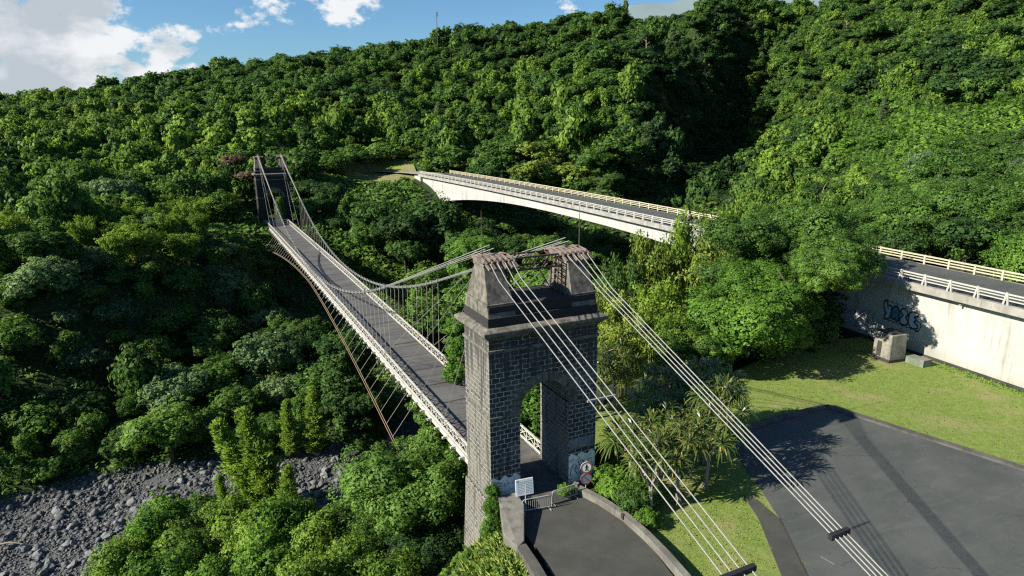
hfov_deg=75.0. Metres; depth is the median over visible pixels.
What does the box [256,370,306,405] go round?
broadleaf tree
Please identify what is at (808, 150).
vine covered tree
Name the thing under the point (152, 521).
creeper mound
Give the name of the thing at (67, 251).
broadleaf tree
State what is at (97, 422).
broadleaf tree
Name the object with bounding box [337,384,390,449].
broadleaf tree
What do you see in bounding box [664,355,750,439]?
pandanus
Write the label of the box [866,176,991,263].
broadleaf tree
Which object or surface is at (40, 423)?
broadleaf tree
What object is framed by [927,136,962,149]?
shrub
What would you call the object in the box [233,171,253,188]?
dry bush
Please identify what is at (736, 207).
bamboo clump
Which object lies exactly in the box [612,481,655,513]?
shrub
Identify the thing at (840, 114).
shrub
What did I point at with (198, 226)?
bamboo clump
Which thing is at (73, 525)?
boulder
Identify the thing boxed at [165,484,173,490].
boulder
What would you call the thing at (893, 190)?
broadleaf tree
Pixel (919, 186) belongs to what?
broadleaf tree
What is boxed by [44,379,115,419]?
broadleaf tree
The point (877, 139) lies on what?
shrub
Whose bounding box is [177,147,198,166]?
vine covered tree
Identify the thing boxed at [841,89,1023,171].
creeper carpet
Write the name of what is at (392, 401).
broadleaf tree
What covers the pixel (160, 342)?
broadleaf tree
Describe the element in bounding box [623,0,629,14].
broadleaf tree
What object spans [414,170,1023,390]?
road bridge
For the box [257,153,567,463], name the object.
suspension bridge
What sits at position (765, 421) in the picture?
kerb
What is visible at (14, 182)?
vine covered tree
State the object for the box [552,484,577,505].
crowd barrier
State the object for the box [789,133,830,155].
vine covered tree
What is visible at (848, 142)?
shrub
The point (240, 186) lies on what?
vine covered tree
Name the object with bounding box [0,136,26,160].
vine covered tree
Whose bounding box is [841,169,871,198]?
vine covered tree
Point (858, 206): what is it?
broadleaf tree
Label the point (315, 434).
casuarina
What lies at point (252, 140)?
vine covered tree
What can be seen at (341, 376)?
broadleaf tree
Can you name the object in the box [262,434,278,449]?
broadleaf tree
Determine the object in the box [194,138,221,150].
vine covered tree
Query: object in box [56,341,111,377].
broadleaf tree
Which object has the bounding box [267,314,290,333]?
vine covered tree
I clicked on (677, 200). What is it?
vine covered tree
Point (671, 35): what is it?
casuarina
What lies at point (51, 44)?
sky
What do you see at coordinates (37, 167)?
vine covered tree
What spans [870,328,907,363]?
concrete block
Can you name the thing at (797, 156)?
vine covered tree
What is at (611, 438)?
pandanus
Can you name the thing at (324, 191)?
broadleaf tree
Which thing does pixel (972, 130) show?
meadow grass
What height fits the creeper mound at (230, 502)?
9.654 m
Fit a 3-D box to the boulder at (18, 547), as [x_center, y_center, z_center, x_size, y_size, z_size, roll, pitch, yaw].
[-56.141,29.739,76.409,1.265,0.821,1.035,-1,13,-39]
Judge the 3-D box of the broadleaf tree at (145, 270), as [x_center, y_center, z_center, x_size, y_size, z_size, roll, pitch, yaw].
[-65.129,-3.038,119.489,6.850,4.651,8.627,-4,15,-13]
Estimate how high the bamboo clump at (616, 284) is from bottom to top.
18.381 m
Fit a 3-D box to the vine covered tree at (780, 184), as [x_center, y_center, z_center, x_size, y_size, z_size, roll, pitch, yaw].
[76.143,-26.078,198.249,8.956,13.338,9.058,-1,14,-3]
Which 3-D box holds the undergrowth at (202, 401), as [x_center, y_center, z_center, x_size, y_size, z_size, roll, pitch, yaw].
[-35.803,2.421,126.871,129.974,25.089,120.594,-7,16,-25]
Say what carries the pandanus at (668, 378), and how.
on the lawn at (989, 427)
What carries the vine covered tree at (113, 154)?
on the terrain at (46, 374)
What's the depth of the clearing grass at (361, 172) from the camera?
243.60 m
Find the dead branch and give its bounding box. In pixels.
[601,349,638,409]
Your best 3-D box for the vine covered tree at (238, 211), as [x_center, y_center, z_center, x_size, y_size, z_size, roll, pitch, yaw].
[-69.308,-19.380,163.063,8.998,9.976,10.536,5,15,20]
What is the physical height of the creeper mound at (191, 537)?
12.114 m
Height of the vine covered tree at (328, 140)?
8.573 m
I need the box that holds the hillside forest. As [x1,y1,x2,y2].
[0,0,1023,304]
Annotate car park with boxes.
[726,409,1023,575]
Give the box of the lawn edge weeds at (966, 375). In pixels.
[936,362,1023,396]
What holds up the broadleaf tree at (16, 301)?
on the terrain at (46, 374)
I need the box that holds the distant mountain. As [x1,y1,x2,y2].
[616,0,820,20]
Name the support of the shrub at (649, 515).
on the lawn at (989, 427)
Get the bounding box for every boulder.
[0,571,9,575]
[1,534,13,541]
[4,543,17,549]
[15,544,26,549]
[20,545,30,551]
[29,561,41,568]
[31,544,42,551]
[32,548,43,557]
[38,568,48,575]
[44,558,52,565]
[44,563,55,571]
[51,506,62,513]
[51,524,61,529]
[54,513,63,520]
[61,539,70,546]
[66,522,78,530]
[66,559,77,567]
[69,539,78,544]
[85,550,93,555]
[89,508,98,516]
[100,531,114,540]
[113,520,122,526]
[115,503,124,509]
[126,497,136,505]
[130,506,138,511]
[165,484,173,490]
[177,477,184,483]
[187,461,196,466]
[198,482,206,487]
[199,470,209,474]
[207,460,216,467]
[297,488,304,492]
[308,485,316,490]
[310,480,317,484]
[314,490,321,497]
[317,480,324,487]
[320,471,326,477]
[330,456,339,463]
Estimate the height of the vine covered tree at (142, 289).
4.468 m
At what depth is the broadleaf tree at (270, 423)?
93.77 m
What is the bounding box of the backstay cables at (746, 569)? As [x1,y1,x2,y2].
[490,261,756,575]
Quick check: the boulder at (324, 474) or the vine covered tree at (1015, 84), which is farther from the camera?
the vine covered tree at (1015, 84)
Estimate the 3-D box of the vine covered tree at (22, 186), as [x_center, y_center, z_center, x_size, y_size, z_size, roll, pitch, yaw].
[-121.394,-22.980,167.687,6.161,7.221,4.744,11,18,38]
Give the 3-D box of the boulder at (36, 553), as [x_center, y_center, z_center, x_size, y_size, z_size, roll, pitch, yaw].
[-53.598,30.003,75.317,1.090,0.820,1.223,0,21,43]
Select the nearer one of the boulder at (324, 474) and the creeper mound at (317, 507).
the creeper mound at (317, 507)
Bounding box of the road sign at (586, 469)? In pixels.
[580,461,591,487]
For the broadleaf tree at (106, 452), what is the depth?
90.48 m
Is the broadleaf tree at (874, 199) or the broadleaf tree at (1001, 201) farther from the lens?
the broadleaf tree at (874, 199)
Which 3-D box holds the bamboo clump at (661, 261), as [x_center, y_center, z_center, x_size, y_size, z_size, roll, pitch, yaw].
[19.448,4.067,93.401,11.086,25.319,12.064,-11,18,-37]
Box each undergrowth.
[0,213,452,494]
[70,0,1023,286]
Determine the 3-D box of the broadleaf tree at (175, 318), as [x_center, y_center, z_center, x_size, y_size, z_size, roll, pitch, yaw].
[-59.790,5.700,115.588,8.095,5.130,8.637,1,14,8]
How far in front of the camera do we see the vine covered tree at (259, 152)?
210.21 m
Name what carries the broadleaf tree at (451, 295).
on the terrain at (46, 374)
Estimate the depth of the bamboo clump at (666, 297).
70.34 m
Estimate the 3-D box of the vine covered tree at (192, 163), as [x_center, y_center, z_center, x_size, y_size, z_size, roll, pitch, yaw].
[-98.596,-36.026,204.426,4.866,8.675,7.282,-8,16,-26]
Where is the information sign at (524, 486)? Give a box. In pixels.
[515,477,533,512]
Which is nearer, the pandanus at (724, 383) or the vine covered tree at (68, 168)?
the pandanus at (724, 383)
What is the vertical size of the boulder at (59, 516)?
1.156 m
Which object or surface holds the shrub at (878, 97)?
on the terrain at (46, 374)
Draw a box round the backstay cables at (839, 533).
[567,253,888,575]
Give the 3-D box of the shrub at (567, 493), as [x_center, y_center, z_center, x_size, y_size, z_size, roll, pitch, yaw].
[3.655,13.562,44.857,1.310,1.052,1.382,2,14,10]
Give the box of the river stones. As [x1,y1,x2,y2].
[0,414,421,575]
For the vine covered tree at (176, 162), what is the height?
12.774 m
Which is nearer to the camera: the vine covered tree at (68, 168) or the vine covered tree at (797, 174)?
the vine covered tree at (68, 168)
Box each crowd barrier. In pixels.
[523,495,551,515]
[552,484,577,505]
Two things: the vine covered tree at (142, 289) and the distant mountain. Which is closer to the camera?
the vine covered tree at (142, 289)
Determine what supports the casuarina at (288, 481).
on the terrain at (46, 374)
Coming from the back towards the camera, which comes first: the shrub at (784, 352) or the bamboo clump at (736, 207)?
the bamboo clump at (736, 207)
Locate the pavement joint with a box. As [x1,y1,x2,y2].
[779,518,808,575]
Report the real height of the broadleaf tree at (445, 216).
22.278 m
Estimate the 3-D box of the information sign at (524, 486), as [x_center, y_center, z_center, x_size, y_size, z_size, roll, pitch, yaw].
[0.824,13.436,43.014,1.200,2.382,0.330,-6,15,-19]
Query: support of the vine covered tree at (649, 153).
on the terrain at (46, 374)
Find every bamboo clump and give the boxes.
[0,205,14,219]
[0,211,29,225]
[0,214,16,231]
[0,221,44,267]
[57,221,73,240]
[65,217,100,251]
[68,215,97,243]
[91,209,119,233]
[94,200,113,211]
[94,232,138,269]
[97,225,121,248]
[99,214,155,232]
[102,224,161,264]
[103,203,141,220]
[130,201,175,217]
[143,227,167,258]
[148,212,183,251]
[156,192,181,204]
[159,232,204,267]
[164,202,197,223]
[166,195,197,207]
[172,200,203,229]
[185,211,209,244]
[191,196,244,222]
[221,191,241,218]
[594,283,644,382]
[597,311,665,400]
[599,249,655,330]
[618,229,690,304]
[627,277,690,368]
[644,310,697,378]
[654,200,715,308]
[674,231,731,345]
[713,186,771,257]
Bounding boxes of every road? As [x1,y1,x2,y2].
[377,171,441,173]
[523,491,672,575]
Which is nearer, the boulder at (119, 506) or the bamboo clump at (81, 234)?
the boulder at (119, 506)
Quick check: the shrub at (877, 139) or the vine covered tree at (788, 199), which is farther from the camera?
the shrub at (877, 139)
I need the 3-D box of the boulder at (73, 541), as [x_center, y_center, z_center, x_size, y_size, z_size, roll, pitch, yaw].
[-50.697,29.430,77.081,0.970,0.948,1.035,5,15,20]
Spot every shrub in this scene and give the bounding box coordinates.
[479,496,499,531]
[479,516,501,540]
[483,482,501,504]
[557,481,575,497]
[590,462,626,487]
[593,473,630,503]
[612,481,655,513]
[624,469,665,507]
[631,504,663,527]
[759,341,800,359]
[797,330,821,351]
[808,318,842,342]
[828,146,852,156]
[829,142,840,146]
[835,110,852,117]
[838,136,861,147]
[864,107,877,116]
[864,128,906,145]
[871,92,897,101]
[876,121,889,126]
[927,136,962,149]
[952,111,970,117]
[980,106,993,112]
[1002,95,1017,101]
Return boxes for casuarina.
[59,95,64,103]
[205,417,268,509]
[213,473,229,501]
[233,405,285,510]
[274,462,303,499]
[276,398,301,456]
[294,73,299,83]
[298,385,328,453]
[434,102,444,115]
[639,122,655,150]
[665,27,677,50]
[687,44,695,58]
[788,32,795,40]
[877,95,891,119]
[940,33,951,50]
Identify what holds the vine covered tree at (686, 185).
on the terrain at (46, 374)
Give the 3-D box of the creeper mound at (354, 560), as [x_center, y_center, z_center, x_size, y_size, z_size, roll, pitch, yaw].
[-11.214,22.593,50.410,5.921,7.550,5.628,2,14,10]
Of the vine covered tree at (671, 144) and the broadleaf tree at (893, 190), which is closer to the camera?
the broadleaf tree at (893, 190)
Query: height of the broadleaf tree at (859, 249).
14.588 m
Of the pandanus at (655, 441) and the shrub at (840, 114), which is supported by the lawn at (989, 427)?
the pandanus at (655, 441)
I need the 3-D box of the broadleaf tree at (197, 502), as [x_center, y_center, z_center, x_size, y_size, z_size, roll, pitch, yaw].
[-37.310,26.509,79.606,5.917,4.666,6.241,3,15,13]
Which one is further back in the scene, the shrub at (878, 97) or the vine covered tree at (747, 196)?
the shrub at (878, 97)
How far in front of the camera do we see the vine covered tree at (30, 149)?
190.78 m
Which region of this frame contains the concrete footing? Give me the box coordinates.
[905,354,932,367]
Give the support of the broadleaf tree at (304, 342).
on the terrain at (46, 374)
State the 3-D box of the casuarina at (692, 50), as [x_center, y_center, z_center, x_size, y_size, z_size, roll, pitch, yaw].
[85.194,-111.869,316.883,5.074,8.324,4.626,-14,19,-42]
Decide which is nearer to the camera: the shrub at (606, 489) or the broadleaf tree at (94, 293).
the shrub at (606, 489)
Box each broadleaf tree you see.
[0,253,83,298]
[0,259,11,275]
[0,279,26,306]
[0,313,49,354]
[0,391,78,444]
[0,421,8,434]
[4,228,75,254]
[16,456,65,482]
[21,239,83,262]
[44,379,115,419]
[49,308,81,329]
[49,427,94,467]
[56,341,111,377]
[71,246,112,272]
[74,407,109,434]
[79,285,107,305]
[88,297,142,326]
[95,422,153,467]
[102,269,129,283]
[104,327,136,344]
[104,360,117,376]
[112,391,145,418]
[114,395,210,463]
[116,412,147,437]
[120,328,174,358]
[127,257,168,282]
[136,211,179,229]
[137,368,217,415]
[138,307,192,335]
[147,221,190,250]
[157,347,185,362]
[159,262,207,291]
[163,358,188,373]
[174,402,238,445]
[176,303,196,330]
[182,489,219,528]
[183,309,250,343]
[185,328,233,357]
[186,357,242,397]
[199,261,224,278]
[201,266,252,298]
[203,350,245,370]
[208,382,272,417]
[212,291,239,313]
[217,240,240,258]
[227,328,305,375]
[230,279,275,327]
[232,244,249,261]
[236,327,275,345]
[236,411,283,440]
[237,370,266,388]
[242,302,294,329]
[254,325,269,330]
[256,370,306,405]
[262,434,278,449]
[267,354,305,371]
[275,315,326,339]
[280,330,320,356]
[285,360,328,395]
[291,197,321,217]
[291,312,308,324]
[294,360,323,375]
[301,330,331,363]
[308,352,324,361]
[310,182,348,204]
[311,149,353,173]
[311,322,394,436]
[319,497,399,557]
[326,435,467,554]
[330,144,375,171]
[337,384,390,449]
[343,199,398,254]
[358,137,405,162]
[368,209,441,275]
[378,391,394,410]
[383,502,464,575]
[396,190,471,266]
[400,298,457,456]
[401,260,453,403]
[438,284,468,362]
[439,314,465,385]
[440,227,493,286]
[444,233,502,290]
[495,228,533,288]
[510,266,549,388]
[520,385,539,454]
[522,232,564,276]
[529,383,539,393]
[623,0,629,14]
[647,316,726,377]
[672,284,811,372]
[689,211,799,295]
[711,276,815,358]
[716,257,827,358]
[727,193,858,328]
[764,245,869,357]
[772,312,816,357]
[782,222,890,279]
[782,242,824,279]
[797,279,856,292]
[843,198,934,261]
[844,203,869,215]
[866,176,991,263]
[870,194,887,203]
[870,221,934,263]
[888,182,922,194]
[904,177,962,195]
[924,173,1023,251]
[931,214,1017,271]
[964,171,1001,190]
[1005,226,1023,239]
[1008,161,1023,179]
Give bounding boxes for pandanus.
[595,413,650,471]
[595,442,626,468]
[596,346,622,396]
[597,336,646,409]
[617,427,691,518]
[621,362,694,429]
[631,391,693,476]
[642,418,718,505]
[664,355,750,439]
[667,371,760,465]
[669,401,753,491]
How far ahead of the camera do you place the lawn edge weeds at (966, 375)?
65.05 m
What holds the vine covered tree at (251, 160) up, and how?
on the terrain at (46, 374)
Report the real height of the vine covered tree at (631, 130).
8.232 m
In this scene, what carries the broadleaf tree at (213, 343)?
on the terrain at (46, 374)
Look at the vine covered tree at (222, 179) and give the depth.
179.56 m
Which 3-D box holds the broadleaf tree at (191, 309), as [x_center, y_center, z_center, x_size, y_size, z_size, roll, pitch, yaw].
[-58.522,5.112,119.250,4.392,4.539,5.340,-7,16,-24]
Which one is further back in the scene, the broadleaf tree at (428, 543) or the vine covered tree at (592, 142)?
the vine covered tree at (592, 142)
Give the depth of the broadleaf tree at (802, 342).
68.84 m
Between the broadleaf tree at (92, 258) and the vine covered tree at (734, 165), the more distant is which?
the vine covered tree at (734, 165)
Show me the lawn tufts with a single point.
(702, 518)
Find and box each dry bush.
[219,153,248,174]
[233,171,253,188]
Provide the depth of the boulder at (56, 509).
82.26 m
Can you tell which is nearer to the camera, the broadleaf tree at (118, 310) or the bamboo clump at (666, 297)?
the bamboo clump at (666, 297)
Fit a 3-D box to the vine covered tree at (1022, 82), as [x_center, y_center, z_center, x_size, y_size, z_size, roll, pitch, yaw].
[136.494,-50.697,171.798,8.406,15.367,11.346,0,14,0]
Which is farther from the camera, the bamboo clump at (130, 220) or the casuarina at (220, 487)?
the bamboo clump at (130, 220)
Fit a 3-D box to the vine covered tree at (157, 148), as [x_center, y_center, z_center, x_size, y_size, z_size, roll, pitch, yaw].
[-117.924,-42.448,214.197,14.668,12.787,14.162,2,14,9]
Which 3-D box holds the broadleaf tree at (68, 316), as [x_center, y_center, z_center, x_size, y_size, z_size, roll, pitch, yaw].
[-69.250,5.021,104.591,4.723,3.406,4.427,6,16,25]
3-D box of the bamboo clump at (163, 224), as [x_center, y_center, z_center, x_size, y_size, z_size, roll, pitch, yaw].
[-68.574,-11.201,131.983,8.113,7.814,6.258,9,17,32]
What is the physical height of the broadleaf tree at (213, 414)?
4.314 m
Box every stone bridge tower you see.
[251,150,293,223]
[454,208,607,550]
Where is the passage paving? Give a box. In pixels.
[520,455,566,501]
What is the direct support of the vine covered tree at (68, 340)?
on the terrain at (46, 374)
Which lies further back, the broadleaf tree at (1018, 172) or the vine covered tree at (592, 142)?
the vine covered tree at (592, 142)
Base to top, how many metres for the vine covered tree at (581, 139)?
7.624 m
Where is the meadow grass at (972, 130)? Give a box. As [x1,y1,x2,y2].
[889,101,1023,184]
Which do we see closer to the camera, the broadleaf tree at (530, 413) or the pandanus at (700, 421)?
the pandanus at (700, 421)
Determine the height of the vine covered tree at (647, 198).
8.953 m
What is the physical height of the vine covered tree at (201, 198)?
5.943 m
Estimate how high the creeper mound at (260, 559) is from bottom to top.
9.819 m
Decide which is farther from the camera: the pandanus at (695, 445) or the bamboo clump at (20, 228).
the bamboo clump at (20, 228)
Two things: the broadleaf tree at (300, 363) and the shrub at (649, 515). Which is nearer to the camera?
the shrub at (649, 515)
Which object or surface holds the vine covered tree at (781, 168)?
on the terrain at (46, 374)
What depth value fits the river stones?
84.51 m
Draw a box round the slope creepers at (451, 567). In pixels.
[365,530,504,575]
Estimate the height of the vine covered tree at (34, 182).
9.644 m
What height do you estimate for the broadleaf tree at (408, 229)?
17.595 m
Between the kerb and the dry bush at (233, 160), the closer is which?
the kerb
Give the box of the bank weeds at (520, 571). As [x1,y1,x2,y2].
[464,534,527,575]
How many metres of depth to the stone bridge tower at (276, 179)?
167.97 m
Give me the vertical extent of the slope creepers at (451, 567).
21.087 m
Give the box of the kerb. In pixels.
[728,404,1023,470]
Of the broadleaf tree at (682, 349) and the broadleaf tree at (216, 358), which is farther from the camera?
the broadleaf tree at (216, 358)
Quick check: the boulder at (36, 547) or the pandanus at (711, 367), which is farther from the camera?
the boulder at (36, 547)
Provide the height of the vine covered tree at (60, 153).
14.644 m
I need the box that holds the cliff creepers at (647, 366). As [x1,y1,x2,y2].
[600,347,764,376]
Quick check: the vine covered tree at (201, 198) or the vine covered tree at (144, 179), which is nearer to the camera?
the vine covered tree at (201, 198)
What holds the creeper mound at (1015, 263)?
on the terrain at (46, 374)
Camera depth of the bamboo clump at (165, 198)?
161.72 m
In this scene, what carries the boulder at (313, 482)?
on the terrain at (46, 374)
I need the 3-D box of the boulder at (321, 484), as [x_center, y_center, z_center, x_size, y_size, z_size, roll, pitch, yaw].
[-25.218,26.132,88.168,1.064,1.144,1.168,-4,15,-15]
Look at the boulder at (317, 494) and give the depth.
85.32 m
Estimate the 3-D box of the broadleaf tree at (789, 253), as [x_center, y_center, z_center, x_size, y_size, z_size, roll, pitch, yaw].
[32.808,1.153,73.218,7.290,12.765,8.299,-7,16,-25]
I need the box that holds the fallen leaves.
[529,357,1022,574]
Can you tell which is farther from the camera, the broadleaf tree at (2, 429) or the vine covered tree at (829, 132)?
the vine covered tree at (829, 132)
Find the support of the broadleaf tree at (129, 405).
on the terrain at (46, 374)
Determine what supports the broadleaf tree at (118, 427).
on the terrain at (46, 374)
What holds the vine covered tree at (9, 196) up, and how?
on the terrain at (46, 374)
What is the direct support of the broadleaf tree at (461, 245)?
on the terrain at (46, 374)
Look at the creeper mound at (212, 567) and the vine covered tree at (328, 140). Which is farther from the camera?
the vine covered tree at (328, 140)
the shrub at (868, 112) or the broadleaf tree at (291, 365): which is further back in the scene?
the shrub at (868, 112)
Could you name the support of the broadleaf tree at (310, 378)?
on the terrain at (46, 374)
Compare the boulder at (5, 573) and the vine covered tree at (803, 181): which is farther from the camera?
the vine covered tree at (803, 181)
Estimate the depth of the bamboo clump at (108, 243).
116.58 m
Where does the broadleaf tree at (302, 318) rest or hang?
on the terrain at (46, 374)
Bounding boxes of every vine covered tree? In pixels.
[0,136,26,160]
[0,154,10,166]
[0,166,15,177]
[0,167,19,190]
[0,174,24,215]
[0,351,23,415]
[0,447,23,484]
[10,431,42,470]
[14,171,34,184]
[15,190,69,227]
[16,182,28,190]
[17,133,55,161]
[22,156,57,179]
[24,176,45,189]
[25,216,63,235]
[34,168,100,234]
[38,138,70,161]
[45,159,96,184]
[45,329,85,371]
[49,155,92,174]
[68,173,89,186]
[76,185,109,233]
[77,147,95,161]
[88,159,111,179]
[92,190,149,218]
[93,148,110,160]
[99,157,119,173]
[105,342,165,413]
[109,147,121,159]
[116,140,154,171]
[116,170,151,185]
[118,177,161,205]
[120,136,167,156]
[133,280,156,302]
[134,160,151,177]
[140,158,174,179]
[146,179,178,214]
[149,199,164,208]
[152,151,163,161]
[159,150,187,172]
[161,113,198,154]
[166,167,216,201]
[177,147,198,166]
[185,156,197,172]
[188,196,204,206]
[191,126,233,148]
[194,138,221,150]
[196,155,224,171]
[198,167,233,195]
[201,246,231,268]
[207,189,248,224]
[215,151,254,199]
[218,144,232,152]
[222,331,241,350]
[228,127,267,154]
[248,147,265,166]
[248,156,264,166]
[265,138,282,149]
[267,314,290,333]
[282,138,291,147]
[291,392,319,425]
[296,127,328,154]
[301,170,311,179]
[313,131,335,152]
[319,319,334,337]
[335,192,355,222]
[403,288,411,300]
[511,119,536,142]
[533,135,547,141]
[552,107,592,151]
[574,135,584,151]
[588,129,615,147]
[621,116,630,123]
[623,127,639,139]
[639,142,656,160]
[641,111,667,133]
[644,197,654,207]
[645,166,657,183]
[649,194,673,211]
[657,125,687,164]
[657,157,683,188]
[662,188,689,210]
[683,169,724,204]
[683,178,695,189]
[695,186,709,202]
[704,161,724,172]
[720,195,739,209]
[721,155,749,184]
[727,171,768,197]
[737,186,776,213]
[741,163,774,181]
[755,166,770,175]
[756,146,783,168]
[759,193,783,210]
[762,153,799,190]
[765,177,784,191]
[776,190,820,204]
[782,176,795,192]
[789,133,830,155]
[790,142,821,168]
[791,165,806,187]
[792,174,813,192]
[794,139,826,179]
[804,173,827,182]
[816,115,841,148]
[821,154,844,174]
[821,188,861,209]
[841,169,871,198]
[846,163,861,175]
[849,169,857,177]
[929,86,948,103]
[1012,80,1023,94]
[1018,68,1023,97]
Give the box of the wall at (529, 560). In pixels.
[517,544,546,575]
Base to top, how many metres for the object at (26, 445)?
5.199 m
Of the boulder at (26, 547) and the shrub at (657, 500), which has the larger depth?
the boulder at (26, 547)
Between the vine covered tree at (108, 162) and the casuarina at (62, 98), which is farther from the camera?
the casuarina at (62, 98)
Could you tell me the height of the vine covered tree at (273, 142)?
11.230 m
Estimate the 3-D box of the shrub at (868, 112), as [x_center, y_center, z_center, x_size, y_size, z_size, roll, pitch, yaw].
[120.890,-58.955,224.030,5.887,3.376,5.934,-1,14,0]
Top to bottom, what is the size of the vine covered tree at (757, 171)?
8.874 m
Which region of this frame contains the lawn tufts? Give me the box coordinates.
[595,403,758,575]
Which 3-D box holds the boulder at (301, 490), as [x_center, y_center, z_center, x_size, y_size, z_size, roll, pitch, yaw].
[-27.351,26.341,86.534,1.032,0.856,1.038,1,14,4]
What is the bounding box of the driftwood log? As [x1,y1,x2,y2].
[0,541,22,544]
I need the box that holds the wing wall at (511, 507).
[498,493,523,553]
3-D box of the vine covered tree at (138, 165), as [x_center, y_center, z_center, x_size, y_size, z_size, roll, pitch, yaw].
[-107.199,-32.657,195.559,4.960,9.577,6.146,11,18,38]
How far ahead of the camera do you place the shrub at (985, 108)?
175.18 m
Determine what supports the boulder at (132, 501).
on the terrain at (46, 374)
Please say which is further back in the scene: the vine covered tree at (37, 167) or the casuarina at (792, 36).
the casuarina at (792, 36)
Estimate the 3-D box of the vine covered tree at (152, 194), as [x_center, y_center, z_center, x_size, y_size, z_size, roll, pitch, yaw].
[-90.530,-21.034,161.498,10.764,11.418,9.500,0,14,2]
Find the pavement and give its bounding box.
[743,495,806,575]
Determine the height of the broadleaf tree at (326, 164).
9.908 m
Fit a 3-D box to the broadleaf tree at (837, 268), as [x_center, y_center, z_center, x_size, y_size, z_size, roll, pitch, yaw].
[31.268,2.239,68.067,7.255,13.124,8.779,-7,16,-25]
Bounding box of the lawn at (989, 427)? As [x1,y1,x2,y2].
[595,337,1023,575]
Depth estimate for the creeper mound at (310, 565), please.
47.10 m
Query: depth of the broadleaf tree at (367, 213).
161.62 m
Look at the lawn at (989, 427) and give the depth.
57.83 m
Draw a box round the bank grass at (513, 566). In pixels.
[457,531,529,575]
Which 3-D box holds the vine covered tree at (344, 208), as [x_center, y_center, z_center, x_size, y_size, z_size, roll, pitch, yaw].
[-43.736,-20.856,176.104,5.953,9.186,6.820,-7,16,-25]
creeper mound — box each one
[80,532,153,575]
[122,488,193,559]
[122,544,200,575]
[151,517,225,567]
[184,552,269,575]
[196,488,249,534]
[198,507,275,574]
[230,516,296,575]
[251,489,316,548]
[272,548,345,575]
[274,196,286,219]
[286,501,358,561]
[302,498,321,520]
[327,530,387,575]
[362,546,423,575]
[976,227,1023,281]
[991,233,1023,282]
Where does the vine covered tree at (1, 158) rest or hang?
on the terrain at (46, 374)
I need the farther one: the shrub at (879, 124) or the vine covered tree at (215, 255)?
the shrub at (879, 124)
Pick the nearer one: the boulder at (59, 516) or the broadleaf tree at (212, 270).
the boulder at (59, 516)
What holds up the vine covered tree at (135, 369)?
on the terrain at (46, 374)
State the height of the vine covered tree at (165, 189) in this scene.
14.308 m
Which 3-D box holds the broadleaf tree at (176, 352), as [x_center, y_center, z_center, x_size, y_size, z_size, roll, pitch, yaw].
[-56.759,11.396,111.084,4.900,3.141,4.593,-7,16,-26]
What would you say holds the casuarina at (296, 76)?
on the terrain at (46, 374)
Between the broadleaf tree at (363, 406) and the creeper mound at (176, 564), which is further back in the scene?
the broadleaf tree at (363, 406)
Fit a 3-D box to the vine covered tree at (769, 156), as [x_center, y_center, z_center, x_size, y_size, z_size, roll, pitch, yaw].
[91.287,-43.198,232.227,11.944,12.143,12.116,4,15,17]
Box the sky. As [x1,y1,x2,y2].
[0,0,677,94]
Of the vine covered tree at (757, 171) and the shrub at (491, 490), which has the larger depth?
the vine covered tree at (757, 171)
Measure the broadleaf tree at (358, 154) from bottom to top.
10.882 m
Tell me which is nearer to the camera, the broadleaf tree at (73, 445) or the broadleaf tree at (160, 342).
the broadleaf tree at (73, 445)
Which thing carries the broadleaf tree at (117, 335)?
on the terrain at (46, 374)
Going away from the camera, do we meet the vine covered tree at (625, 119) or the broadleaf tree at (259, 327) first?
the broadleaf tree at (259, 327)
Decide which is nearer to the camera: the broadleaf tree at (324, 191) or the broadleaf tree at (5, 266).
the broadleaf tree at (5, 266)
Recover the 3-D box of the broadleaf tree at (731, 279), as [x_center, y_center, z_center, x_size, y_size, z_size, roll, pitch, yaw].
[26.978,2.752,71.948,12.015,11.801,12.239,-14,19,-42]
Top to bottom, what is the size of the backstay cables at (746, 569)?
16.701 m
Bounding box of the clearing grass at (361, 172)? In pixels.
[333,149,417,184]
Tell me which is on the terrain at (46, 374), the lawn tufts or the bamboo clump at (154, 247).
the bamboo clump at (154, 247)
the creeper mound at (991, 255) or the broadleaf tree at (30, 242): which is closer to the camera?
the creeper mound at (991, 255)
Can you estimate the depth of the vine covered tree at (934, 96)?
200.99 m
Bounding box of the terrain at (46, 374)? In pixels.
[0,2,1023,575]
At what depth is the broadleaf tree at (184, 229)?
133.19 m
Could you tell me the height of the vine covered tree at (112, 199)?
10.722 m
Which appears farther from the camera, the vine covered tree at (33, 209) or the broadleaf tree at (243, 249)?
the broadleaf tree at (243, 249)
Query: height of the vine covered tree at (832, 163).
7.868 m
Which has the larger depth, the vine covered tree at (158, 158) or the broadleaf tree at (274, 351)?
the vine covered tree at (158, 158)
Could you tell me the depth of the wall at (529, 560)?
37.83 m
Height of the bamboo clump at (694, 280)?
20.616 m
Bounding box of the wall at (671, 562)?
[573,481,690,575]
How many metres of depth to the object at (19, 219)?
119.37 m
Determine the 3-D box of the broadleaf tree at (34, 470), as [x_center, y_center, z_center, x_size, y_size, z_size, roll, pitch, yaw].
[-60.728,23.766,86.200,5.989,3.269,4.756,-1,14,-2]

